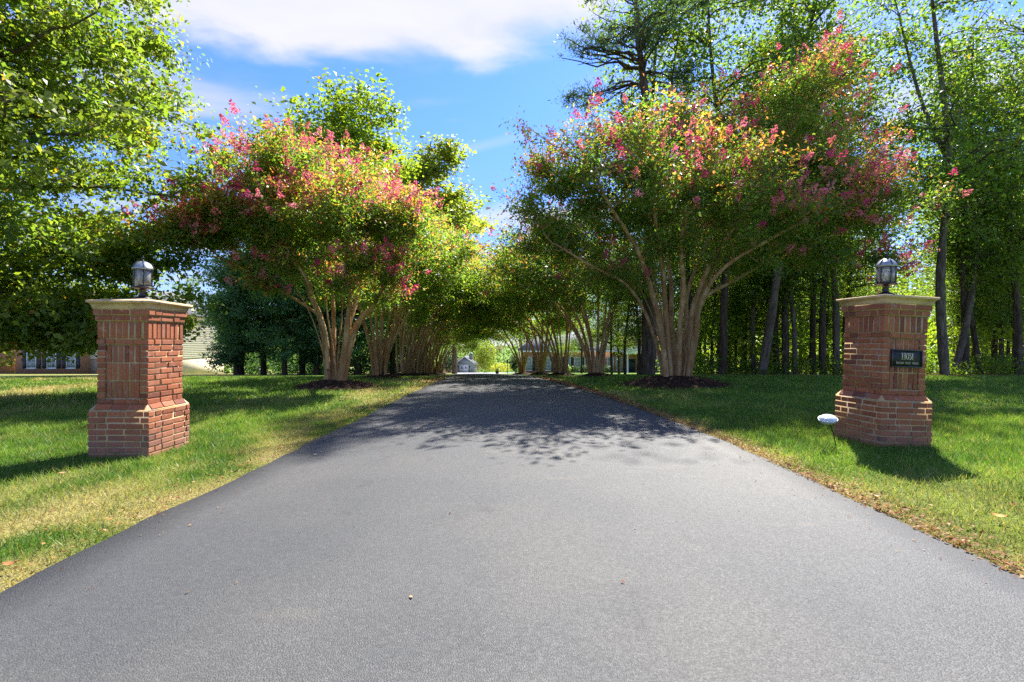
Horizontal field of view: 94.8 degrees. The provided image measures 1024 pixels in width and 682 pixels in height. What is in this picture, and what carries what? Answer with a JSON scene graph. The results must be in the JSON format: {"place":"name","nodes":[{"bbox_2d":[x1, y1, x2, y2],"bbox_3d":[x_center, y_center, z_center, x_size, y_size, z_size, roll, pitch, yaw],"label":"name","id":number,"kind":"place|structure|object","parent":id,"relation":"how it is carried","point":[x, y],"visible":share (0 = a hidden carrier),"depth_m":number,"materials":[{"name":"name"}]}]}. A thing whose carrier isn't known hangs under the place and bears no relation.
{"place":"outdoors","nodes":[
{"label":"outdoors","id":0,"kind":"place"},
{"bbox_2d":[0,373,1023,681],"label":"driveway","id":1,"kind":"structure","parent":0,"point":[528,549],"depth_m":2.54,"materials":[{"name":"grey asphalt"}]},
{"bbox_2d":[51,378,1016,603],"bbox_3d":[0.071,1.307,9.690,5.319,0.140,14.989,0,0,0],"label":"leaf grit","id":2,"kind":"object","parent":1,"relation":"on","point":[616,431],"visible":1,"depth_m":3.89,"materials":[{"name":"brown plant"}]},
{"bbox_2d":[0,346,1023,592],"bbox_3d":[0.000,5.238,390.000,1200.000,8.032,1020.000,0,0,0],"label":"lawn","id":3,"kind":"structure","parent":0,"point":[38,560],"depth_m":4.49,"materials":[{"name":"green plant"}]},
{"bbox_2d":[0,288,223,373],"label":"neighbour house","id":4,"kind":"structure","parent":3,"relation":"on","point":[192,350],"depth_m":51.62,"materials":[{"name":"brick"}]},
{"bbox_2d":[26,350,36,368],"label":"window","id":5,"kind":"structure","parent":4,"relation":"in","point":[29,363],"depth_m":49.97,"materials":[{"name":"glass"}]},
{"bbox_2d":[46,352,56,368],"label":"window","id":6,"kind":"structure","parent":4,"relation":"in","point":[48,364],"depth_m":49.97,"materials":[{"name":"glass"}]},
{"bbox_2d":[65,350,75,368],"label":"window","id":7,"kind":"structure","parent":4,"relation":"in","point":[68,364],"depth_m":49.97,"materials":[{"name":"glass"}]},
{"bbox_2d":[0,0,236,366],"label":"shade tree","id":8,"kind":"object","parent":3,"relation":"on","point":[39,311],"visible":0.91,"depth_m":10.07,"materials":[{"name":"green plant"}]},
{"bbox_2d":[85,299,192,457],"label":"gate pillar","id":9,"kind":"structure","parent":3,"relation":"on","point":[141,407],"depth_m":5.35,"materials":[{"name":"red brick"}]},
{"bbox_2d":[130,256,154,299],"bbox_3d":[-4.414,-0.761,5.630,0.248,0.531,0.237,0,0,-13],"label":"post lantern","id":10,"kind":"object","parent":9,"relation":"on","point":[145,269],"visible":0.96,"depth_m":5.58,"materials":[{"name":"silver metal"}]},
{"bbox_2d":[165,276,204,300],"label":"yellow tree","id":11,"kind":"object","parent":3,"relation":"on","point":[187,284],"visible":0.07,"depth_m":64.92,"materials":[{"name":"green plant"}]},
{"bbox_2d":[197,250,269,374],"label":"dark tree","id":12,"kind":"object","parent":3,"relation":"on","point":[233,353],"visible":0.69,"depth_m":30.20,"materials":[{"name":"green plant"}]},
{"bbox_2d":[192,189,281,374],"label":"dark tree","id":13,"kind":"object","parent":3,"relation":"on","point":[263,369],"visible":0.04,"depth_m":33.08,"materials":[{"name":"green plant"}]},
{"bbox_2d":[183,238,295,374],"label":"dark tree","id":14,"kind":"object","parent":3,"relation":"on","point":[206,316],"visible":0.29,"depth_m":30.81,"materials":[{"name":"green plant"}]},
{"bbox_2d":[229,221,317,374],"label":"dark tree","id":15,"kind":"object","parent":3,"relation":"on","point":[282,332],"visible":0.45,"depth_m":30.33,"materials":[{"name":"green plant"}]},
{"bbox_2d":[112,99,449,380],"bbox_3d":[-5.649,-2.759,13.672,7.834,8.300,8.034,0,0,0],"label":"crape myrtle","id":16,"kind":"object","parent":3,"relation":"on","point":[293,192],"visible":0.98,"depth_m":11.96,"materials":[{"name":"green plant"}]},
{"bbox_2d":[258,191,329,374],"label":"dark tree","id":17,"kind":"object","parent":3,"relation":"on","point":[301,372],"depth_m":34.82,"materials":[{"name":"green plant"}]},
{"bbox_2d":[269,240,369,374],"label":"dark tree","id":18,"kind":"object","parent":3,"relation":"on","point":[315,358],"visible":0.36,"depth_m":31.30,"materials":[{"name":"green plant"}]},
{"bbox_2d":[210,331,437,374],"bbox_3d":[-16.569,1.093,41.136,20.004,4.977,10.181,0,0,0],"label":"wood thicket","id":19,"kind":"object","parent":3,"relation":"on","point":[254,368],"visible":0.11,"depth_m":38.41,"materials":[{"name":"green plant"}]},
{"bbox_2d":[237,67,429,361],"bbox_3d":[-13.556,-8.049,35.350,15.027,21.603,14.759,0,0,-14],"label":"tall tree","id":20,"kind":"object","parent":3,"relation":"on","point":[331,122],"visible":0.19,"depth_m":33.64,"materials":[{"name":"green plant"}]},
{"bbox_2d":[289,379,383,390],"bbox_3d":[-5.128,1.219,13.535,2.414,0.288,2.472,0,0,34],"label":"mulch mound","id":21,"kind":"object","parent":3,"relation":"on","point":[351,384],"visible":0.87,"depth_m":13.06,"materials":[{"name":"brown wood"}]},
{"bbox_2d":[303,226,395,374],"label":"dark tree","id":22,"kind":"object","parent":3,"relation":"on","point":[357,351],"visible":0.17,"depth_m":31.67,"materials":[{"name":"green plant"}]},
{"bbox_2d":[358,374,403,378],"bbox_3d":[-5.095,1.371,18.248,1.835,0.270,1.834,0,0,0],"label":"mulch mound","id":23,"kind":"object","parent":3,"relation":"on","point":[379,376],"visible":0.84,"depth_m":17.84,"materials":[{"name":"brown wood"}]},
{"bbox_2d":[356,199,434,373],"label":"dark tree","id":24,"kind":"object","parent":3,"relation":"on","point":[392,362],"visible":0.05,"depth_m":35.81,"materials":[{"name":"green plant"}]},
{"bbox_2d":[296,193,509,375],"bbox_3d":[-4.093,-2.263,18.677,8.644,7.569,8.166,0,0,30],"label":"crape myrtle","id":25,"kind":"object","parent":3,"relation":"on","point":[440,265],"visible":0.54,"depth_m":17.82,"materials":[{"name":"green plant"}]},
{"bbox_2d":[391,372,420,375],"bbox_3d":[-5.196,1.617,22.804,1.840,0.310,1.927,0,0,0],"label":"mulch mound","id":26,"kind":"object","parent":3,"relation":"on","point":[405,374],"visible":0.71,"depth_m":22.32,"materials":[{"name":"brown wood"}]},
{"bbox_2d":[356,253,489,372],"bbox_3d":[-4.431,-1.988,27.093,9.138,8.088,8.673,0,0,-37],"label":"crape myrtle","id":27,"kind":"object","parent":3,"relation":"on","point":[418,362],"visible":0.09,"depth_m":26.87,"materials":[{"name":"green plant"}]},
{"bbox_2d":[344,220,514,373],"bbox_3d":[-3.924,-2.213,22.987,8.971,7.976,9.052,0,0,-18],"label":"crape myrtle","id":28,"kind":"object","parent":3,"relation":"on","point":[406,367],"visible":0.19,"depth_m":22.70,"materials":[{"name":"green plant"}]},
{"bbox_2d":[404,324,476,372],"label":"crape myrtle","id":29,"kind":"object","parent":3,"relation":"on","point":[443,335],"visible":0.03,"depth_m":36.16,"materials":[{"name":"green plant"}]},
{"bbox_2d":[390,308,493,372],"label":"crape myrtle","id":30,"kind":"object","parent":3,"relation":"on","point":[426,364],"visible":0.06,"depth_m":31.66,"materials":[{"name":"green plant"}]},
{"bbox_2d":[387,132,497,371],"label":"tall tree","id":31,"kind":"object","parent":3,"relation":"on","point":[434,174],"visible":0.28,"depth_m":43.79,"materials":[{"name":"green plant"}]},
{"bbox_2d":[441,350,457,372],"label":"dark bush","id":32,"kind":"object","parent":3,"relation":"on","point":[449,361],"visible":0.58,"depth_m":127.24,"materials":[{"name":"green plant"}]},
{"bbox_2d":[427,327,485,372],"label":"crape myrtle","id":33,"kind":"object","parent":3,"relation":"on","point":[436,366],"visible":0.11,"depth_m":42.59,"materials":[{"name":"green plant"}]},
{"bbox_2d":[432,339,488,372],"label":"crape myrtle","id":34,"kind":"object","parent":3,"relation":"on","point":[476,347],"visible":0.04,"depth_m":49.75,"materials":[{"name":"green plant"}]},
{"bbox_2d":[457,353,476,372],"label":"detached garage","id":35,"kind":"structure","parent":3,"relation":"on","point":[466,364],"depth_m":131.49,"materials":[{"name":"grey"}]},
{"bbox_2d":[460,365,467,372],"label":"door","id":36,"kind":"structure","parent":35,"relation":"in","point":[463,368],"depth_m":131.39,"materials":[{"name":"white paint"}]},
{"bbox_2d":[452,199,494,373],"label":"tall tree","id":37,"kind":"object","parent":3,"relation":"on","point":[454,363],"visible":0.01,"depth_m":53.75,"materials":[{"name":"green plant"}]},
{"bbox_2d":[473,339,496,372],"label":"young tree","id":38,"kind":"object","parent":3,"relation":"on","point":[486,356],"visible":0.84,"depth_m":111.34,"materials":[{"name":"green plant"}]},
{"bbox_2d":[490,363,510,372],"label":"yellow shrub","id":39,"kind":"object","parent":3,"relation":"on","point":[493,367],"visible":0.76,"depth_m":127.28,"materials":[{"name":"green plant"}]},
{"bbox_2d":[0,257,1011,372],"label":"distant woods","id":40,"kind":"object","parent":3,"relation":"on","point":[458,352],"visible":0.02,"depth_m":143.09,"materials":[{"name":"green plant"}]},
{"bbox_2d":[466,302,552,372],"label":"crape myrtle","id":41,"kind":"object","parent":3,"relation":"on","point":[521,366],"visible":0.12,"depth_m":35.15,"materials":[{"name":"green plant"}]},
{"bbox_2d":[2,373,1023,577],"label":"leaf litter","id":42,"kind":"object","parent":3,"relation":"on","point":[962,540],"visible":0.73,"depth_m":4.15,"materials":[{"name":"brown plant"}]},
{"bbox_2d":[509,352,521,372],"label":"evergreen shrub","id":43,"kind":"object","parent":3,"relation":"on","point":[513,366],"visible":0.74,"depth_m":61.75,"materials":[{"name":"green plant"}]},
{"bbox_2d":[480,288,587,372],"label":"crape myrtle","id":44,"kind":"object","parent":3,"relation":"on","point":[540,363],"visible":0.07,"depth_m":29.60,"materials":[{"name":"green plant"}]},
{"bbox_2d":[463,227,613,372],"bbox_3d":[1.492,-2.046,25.231,8.799,7.822,8.878,0,0,26],"label":"crape myrtle","id":45,"kind":"object","parent":3,"relation":"on","point":[498,320],"visible":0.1,"depth_m":24.39,"materials":[{"name":"green plant"}]},
{"bbox_2d":[534,327,577,354],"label":"forest tree","id":46,"kind":"object","parent":3,"relation":"on","point":[558,339],"visible":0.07,"depth_m":46.77,"materials":[{"name":"green plant"}]},
{"bbox_2d":[546,372,575,375],"bbox_3d":[2.541,1.732,24.555,1.755,0.276,1.803,0,0,0],"label":"mulch mound","id":47,"kind":"object","parent":3,"relation":"on","point":[562,374],"visible":0.8,"depth_m":24.03,"materials":[{"name":"brown soil"}]},
{"bbox_2d":[474,194,676,372],"bbox_3d":[2.478,-2.292,19.771,8.621,7.630,8.182,0,0,-10],"label":"crape myrtle","id":48,"kind":"object","parent":3,"relation":"on","point":[542,278],"visible":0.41,"depth_m":18.51,"materials":[{"name":"green plant"}]},
{"bbox_2d":[552,294,600,372],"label":"forest tree","id":49,"kind":"object","parent":3,"relation":"on","point":[574,348],"visible":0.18,"depth_m":41.91,"materials":[{"name":"green plant"}]},
{"bbox_2d":[577,372,613,377],"bbox_3d":[3.388,1.394,19.196,1.742,0.254,1.697,0,0,0],"label":"mulch mound","id":50,"kind":"object","parent":3,"relation":"on","point":[595,374],"visible":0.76,"depth_m":18.78,"materials":[{"name":"brown soil"}]},
{"bbox_2d":[519,314,676,372],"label":"brick house","id":51,"kind":"structure","parent":3,"relation":"on","point":[631,362],"depth_m":69.97,"materials":[{"name":"grey"}]},
{"bbox_2d":[526,357,531,370],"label":"window","id":52,"kind":"structure","parent":51,"relation":"in","point":[528,365],"depth_m":69.97,"materials":[{"name":"glass"}]},
{"bbox_2d":[545,357,550,370],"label":"window","id":53,"kind":"structure","parent":51,"relation":"in","point":[547,368],"depth_m":69.97,"materials":[{"name":"glass"}]},
{"bbox_2d":[574,357,580,370],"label":"window","id":54,"kind":"structure","parent":51,"relation":"in","point":[577,361],"depth_m":69.97,"materials":[{"name":"glass"}]},
{"bbox_2d":[628,359,634,372],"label":"window","id":55,"kind":"structure","parent":51,"relation":"in","point":[631,361],"depth_m":69.13,"materials":[{"name":"black glass"}]},
{"bbox_2d":[590,295,622,372],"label":"forest tree","id":56,"kind":"object","parent":3,"relation":"on","point":[602,322],"visible":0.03,"depth_m":45.55,"materials":[{"name":"green plant"}]},
{"bbox_2d":[581,242,639,373],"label":"forest tree","id":57,"kind":"object","parent":3,"relation":"on","point":[618,359],"visible":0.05,"depth_m":29.95,"materials":[{"name":"green plant"}]},
{"bbox_2d":[581,287,641,373],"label":"forest tree","id":58,"kind":"object","parent":3,"relation":"on","point":[610,349],"visible":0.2,"depth_m":26.94,"materials":[{"name":"green plant"}]},
{"bbox_2d":[591,233,657,373],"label":"forest tree","id":59,"kind":"object","parent":3,"relation":"on","point":[619,334],"visible":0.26,"depth_m":25.90,"materials":[{"name":"green plant"}]},
{"bbox_2d":[547,0,717,375],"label":"pine tree","id":60,"kind":"object","parent":3,"relation":"on","point":[636,33],"visible":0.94,"depth_m":19.06,"materials":[{"name":"green plant"}]},
{"bbox_2d":[611,231,678,373],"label":"forest tree","id":61,"kind":"object","parent":3,"relation":"on","point":[632,332],"visible":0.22,"depth_m":24.91,"materials":[{"name":"green plant"}]},
{"bbox_2d":[568,0,747,373],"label":"forest tree","id":62,"kind":"object","parent":3,"relation":"on","point":[655,56],"visible":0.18,"depth_m":20.82,"materials":[{"name":"green plant"}]},
{"bbox_2d":[614,375,736,389],"bbox_3d":[4.755,1.125,13.684,3.300,0.396,3.336,0,0,-25],"label":"mulch mound","id":63,"kind":"object","parent":3,"relation":"on","point":[668,382],"visible":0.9,"depth_m":12.79,"materials":[{"name":"brown wood"}]},
{"bbox_2d":[656,199,719,331],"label":"forest tree","id":64,"kind":"object","parent":3,"relation":"on","point":[676,307],"visible":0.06,"depth_m":25.36,"materials":[{"name":"green plant"}]},
{"bbox_2d":[657,258,730,323],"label":"forest tree","id":65,"kind":"object","parent":3,"relation":"on","point":[693,292],"visible":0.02,"depth_m":29.00,"materials":[{"name":"green plant"}]},
{"bbox_2d":[628,99,764,374],"bbox_3d":[9.874,-5.195,23.460,7.525,14.152,6.850,0,-1,43],"label":"forest tree","id":66,"kind":"object","parent":3,"relation":"on","point":[687,277],"visible":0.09,"depth_m":23.46,"materials":[{"name":"green plant"}]},
{"bbox_2d":[674,266,730,372],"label":"forest tree","id":67,"kind":"object","parent":3,"relation":"on","point":[699,346],"visible":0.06,"depth_m":28.82,"materials":[{"name":"green plant"}]},
{"bbox_2d":[674,221,758,373],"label":"forest tree","id":68,"kind":"object","parent":3,"relation":"on","point":[713,309],"visible":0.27,"depth_m":24.89,"materials":[{"name":"green plant"}]},
{"bbox_2d":[612,0,847,374],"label":"forest tree","id":69,"kind":"object","parent":3,"relation":"on","point":[723,346],"visible":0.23,"depth_m":20.33,"materials":[{"name":"green plant"}]},
{"bbox_2d":[482,9,982,376],"bbox_3d":[5.362,-4.071,13.400,12.384,10.778,8.270,0,0,0],"label":"crape myrtle","id":70,"kind":"object","parent":3,"relation":"on","point":[860,193],"visible":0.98,"depth_m":12.22,"materials":[{"name":"green plant"}]},
{"bbox_2d":[709,231,764,369],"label":"forest tree","id":71,"kind":"object","parent":3,"relation":"on","point":[735,347],"visible":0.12,"depth_m":26.33,"materials":[{"name":"green plant"}]},
{"bbox_2d":[698,277,779,373],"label":"forest tree","id":72,"kind":"object","parent":3,"relation":"on","point":[746,329],"visible":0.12,"depth_m":26.73,"materials":[{"name":"green plant"}]},
{"bbox_2d":[717,272,809,368],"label":"forest tree","id":73,"kind":"object","parent":3,"relation":"on","point":[757,315],"visible":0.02,"depth_m":25.00,"materials":[{"name":"green plant"}]},
{"bbox_2d":[708,106,841,373],"bbox_3d":[11.859,-5.047,23.122,5.816,13.850,7.315,0,0,-22],"label":"forest tree","id":74,"kind":"object","parent":3,"relation":"on","point":[752,329],"visible":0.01,"depth_m":23.38,"materials":[{"name":"green plant"}]},
{"bbox_2d":[709,164,852,373],"bbox_3d":[13.229,-4.756,23.838,6.913,13.288,7.933,0,1,23],"label":"forest tree","id":75,"kind":"object","parent":3,"relation":"on","point":[761,299],"visible":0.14,"depth_m":23.09,"materials":[{"name":"green plant"}]},
{"bbox_2d":[732,115,840,374],"bbox_3d":[12.757,-4.391,21.755,5.542,12.338,4.649,0,0,9],"label":"forest tree","id":76,"kind":"object","parent":3,"relation":"on","point":[794,332],"visible":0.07,"depth_m":21.99,"materials":[{"name":"green plant"}]},
{"bbox_2d":[693,0,884,374],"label":"forest tree","id":77,"kind":"object","parent":3,"relation":"on","point":[813,6],"visible":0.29,"depth_m":20.13,"materials":[{"name":"green plant"}]},
{"bbox_2d":[685,0,923,374],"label":"forest tree","id":78,"kind":"object","parent":3,"relation":"on","point":[785,327],"visible":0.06,"depth_m":21.19,"materials":[{"name":"green plant"}]},
{"bbox_2d":[779,271,841,372],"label":"forest tree","id":79,"kind":"object","parent":3,"relation":"on","point":[802,323],"visible":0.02,"depth_m":29.29,"materials":[{"name":"green plant"}]},
{"bbox_2d":[738,47,894,373],"bbox_3d":[14.797,-5.474,23.055,7.372,14.688,7.828,0,0,-1],"label":"forest tree","id":80,"kind":"object","parent":3,"relation":"on","point":[812,309],"visible":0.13,"depth_m":22.14,"materials":[{"name":"green plant"}]},
{"bbox_2d":[721,3,933,373],"bbox_3d":[14.154,-6.575,23.141,8.146,16.829,8.948,-1,0,14],"label":"forest tree","id":81,"kind":"object","parent":3,"relation":"on","point":[822,337],"visible":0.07,"depth_m":20.85,"materials":[{"name":"green plant"}]},
{"bbox_2d":[818,414,838,446],"bbox_3d":[3.734,1.083,5.547,0.242,0.433,0.161,0,0,0],"label":"garden spotlight","id":82,"kind":"object","parent":3,"relation":"on","point":[828,419],"visible":0.98,"depth_m":5.51,"materials":[{"name":"white plastic"}]},
{"bbox_2d":[779,235,888,373],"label":"forest tree","id":83,"kind":"object","parent":3,"relation":"on","point":[817,319],"visible":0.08,"depth_m":27.55,"materials":[{"name":"green plant"}]},
{"bbox_2d":[655,266,1023,373],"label":"undergrowth","id":84,"kind":"object","parent":3,"relation":"on","point":[931,351],"visible":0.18,"depth_m":24.27,"materials":[{"name":"green plant"}]},
{"bbox_2d":[790,165,922,364],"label":"forest tree","id":85,"kind":"object","parent":3,"relation":"on","point":[849,281],"visible":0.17,"depth_m":26.75,"materials":[{"name":"green plant"}]},
{"bbox_2d":[809,199,905,322],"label":"forest tree","id":86,"kind":"object","parent":3,"relation":"on","point":[860,282],"visible":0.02,"depth_m":32.09,"materials":[{"name":"green plant"}]},
{"bbox_2d":[743,6,973,374],"bbox_3d":[15.344,-6.799,23.108,9.144,17.312,7.271,0,0,16],"label":"forest tree","id":87,"kind":"object","parent":3,"relation":"on","point":[836,317],"visible":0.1,"depth_m":21.84,"materials":[{"name":"green plant"}]},
{"bbox_2d":[693,353,1023,374],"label":"undergrowth","id":88,"kind":"object","parent":3,"relation":"on","point":[805,366],"visible":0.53,"depth_m":21.05,"materials":[{"name":"green plant"}]},
{"bbox_2d":[830,238,889,340],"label":"forest tree","id":89,"kind":"object","parent":3,"relation":"on","point":[859,289],"visible":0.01,"depth_m":34.72,"materials":[{"name":"green plant"}]},
{"bbox_2d":[834,294,939,447],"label":"gate pillar","id":90,"kind":"structure","parent":3,"relation":"on","point":[879,400],"depth_m":5.59,"materials":[{"name":"red brick"}]},
{"bbox_2d":[874,253,898,294],"bbox_3d":[4.659,-0.832,5.865,0.248,0.531,0.237,2,0,-20],"label":"post lantern","id":91,"kind":"object","parent":90,"relation":"on","point":[881,264],"visible":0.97,"depth_m":5.83,"materials":[{"name":"black metal"}]},
{"bbox_2d":[890,349,922,367],"bbox_3d":[4.670,0.208,5.573,0.409,0.209,0.021,2,0,-7],"label":"address plaque","id":92,"kind":"object","parent":90,"relation":"attached to","point":[907,358],"visible":1,"depth_m":5.57,"materials":[{"name":"black metal"}]},
{"bbox_2d":[830,0,1023,374],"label":"forest tree","id":93,"kind":"object","parent":3,"relation":"on","point":[941,95],"visible":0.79,"depth_m":19.30,"materials":[{"name":"green plant"}]},
{"bbox_2d":[891,212,981,360],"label":"forest tree","id":94,"kind":"object","parent":3,"relation":"on","point":[927,280],"visible":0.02,"depth_m":35.15,"materials":[{"name":"green plant"}]},
{"bbox_2d":[906,209,966,373],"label":"forest tree","id":95,"kind":"object","parent":3,"relation":"on","point":[957,317],"visible":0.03,"depth_m":27.32,"materials":[{"name":"green plant"}]},
{"bbox_2d":[887,119,1023,374],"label":"forest tree","id":96,"kind":"object","parent":3,"relation":"on","point":[975,341],"visible":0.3,"depth_m":22.24,"materials":[{"name":"green plant"}]},
{"bbox_2d":[894,21,1023,373],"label":"forest tree","id":97,"kind":"object","parent":3,"relation":"on","point":[963,274],"visible":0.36,"depth_m":20.69,"materials":[{"name":"green plant"}]},
{"bbox_2d":[896,64,1023,373],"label":"forest tree","id":98,"kind":"object","parent":3,"relation":"on","point":[961,344],"visible":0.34,"depth_m":21.30,"materials":[{"name":"green plant"}]},
{"bbox_2d":[910,3,1023,374],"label":"forest tree","id":99,"kind":"object","parent":3,"relation":"on","point":[1017,332],"visible":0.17,"depth_m":21.42,"materials":[{"name":"green plant"}]},
{"bbox_2d":[911,101,1023,363],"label":"forest tree","id":100,"kind":"object","parent":3,"relation":"on","point":[1009,310],"visible":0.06,"depth_m":23.43,"materials":[{"name":"green plant"}]},
{"bbox_2d":[928,224,1007,343],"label":"forest tree","id":101,"kind":"object","parent":3,"relation":"on","point":[948,328],"visible":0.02,"depth_m":29.90,"materials":[{"name":"green plant"}]},
{"bbox_2d":[925,227,1018,367],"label":"forest tree","id":102,"kind":"object","parent":3,"relation":"on","point":[953,302],"visible":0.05,"depth_m":24.72,"materials":[{"name":"green plant"}]},
{"bbox_2d":[922,138,1023,373],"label":"forest tree","id":103,"kind":"object","parent":3,"relation":"on","point":[994,340],"visible":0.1,"depth_m":24.38,"materials":[{"name":"green plant"}]},
{"bbox_2d":[947,193,1023,372],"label":"forest tree","id":104,"kind":"object","parent":3,"relation":"on","point":[1001,346],"visible":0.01,"depth_m":24.39,"materials":[{"name":"green plant"}]},
{"bbox_2d":[2,0,1023,345],"label":"sky","id":105,"kind":"structure","parent":0,"point":[461,67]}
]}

